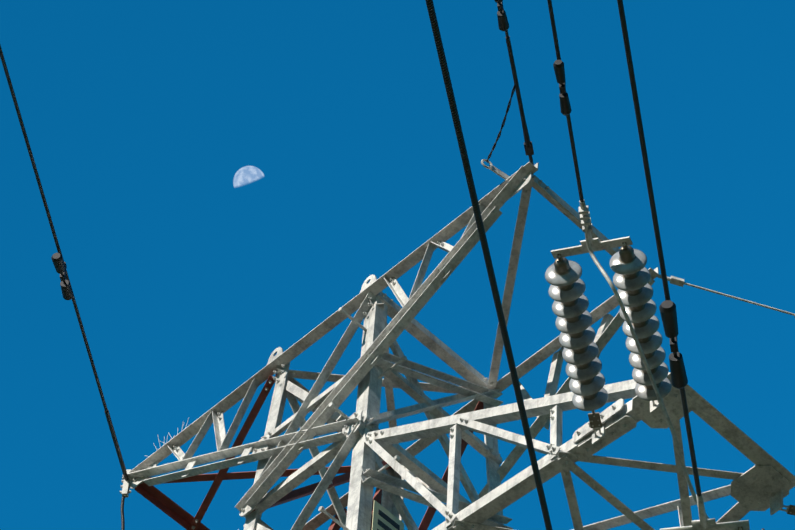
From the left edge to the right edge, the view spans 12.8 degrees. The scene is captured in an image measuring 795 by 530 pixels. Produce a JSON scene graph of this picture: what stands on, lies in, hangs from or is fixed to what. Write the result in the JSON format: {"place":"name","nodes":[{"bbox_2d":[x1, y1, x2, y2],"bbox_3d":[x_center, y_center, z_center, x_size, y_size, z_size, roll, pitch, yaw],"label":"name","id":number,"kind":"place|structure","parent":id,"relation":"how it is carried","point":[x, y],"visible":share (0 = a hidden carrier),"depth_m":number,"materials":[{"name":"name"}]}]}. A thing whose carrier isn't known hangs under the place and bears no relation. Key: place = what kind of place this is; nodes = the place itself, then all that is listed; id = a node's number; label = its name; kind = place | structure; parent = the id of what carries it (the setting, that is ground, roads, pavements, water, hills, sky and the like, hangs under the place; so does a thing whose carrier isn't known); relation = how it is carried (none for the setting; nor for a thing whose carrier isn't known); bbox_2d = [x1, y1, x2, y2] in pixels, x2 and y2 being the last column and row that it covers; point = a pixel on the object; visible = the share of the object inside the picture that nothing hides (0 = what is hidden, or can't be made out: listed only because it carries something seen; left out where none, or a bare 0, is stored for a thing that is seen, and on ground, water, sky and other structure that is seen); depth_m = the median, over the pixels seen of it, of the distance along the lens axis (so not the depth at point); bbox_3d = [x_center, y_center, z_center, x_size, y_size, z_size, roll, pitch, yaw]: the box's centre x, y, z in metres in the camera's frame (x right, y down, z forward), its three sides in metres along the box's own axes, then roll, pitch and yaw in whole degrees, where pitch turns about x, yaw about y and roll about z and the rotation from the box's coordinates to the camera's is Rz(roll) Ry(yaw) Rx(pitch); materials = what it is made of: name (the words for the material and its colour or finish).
{"place":"outdoors","nodes":[
{"label":"outdoors","id":0,"kind":"place"},
{"bbox_2d":[0,0,794,529],"label":"sky","id":1,"kind":"structure","parent":0,"point":[219,179],"materials":[{"name":"blue"}]},
{"label":"ground","id":2,"kind":"structure","parent":0,"visible":0},
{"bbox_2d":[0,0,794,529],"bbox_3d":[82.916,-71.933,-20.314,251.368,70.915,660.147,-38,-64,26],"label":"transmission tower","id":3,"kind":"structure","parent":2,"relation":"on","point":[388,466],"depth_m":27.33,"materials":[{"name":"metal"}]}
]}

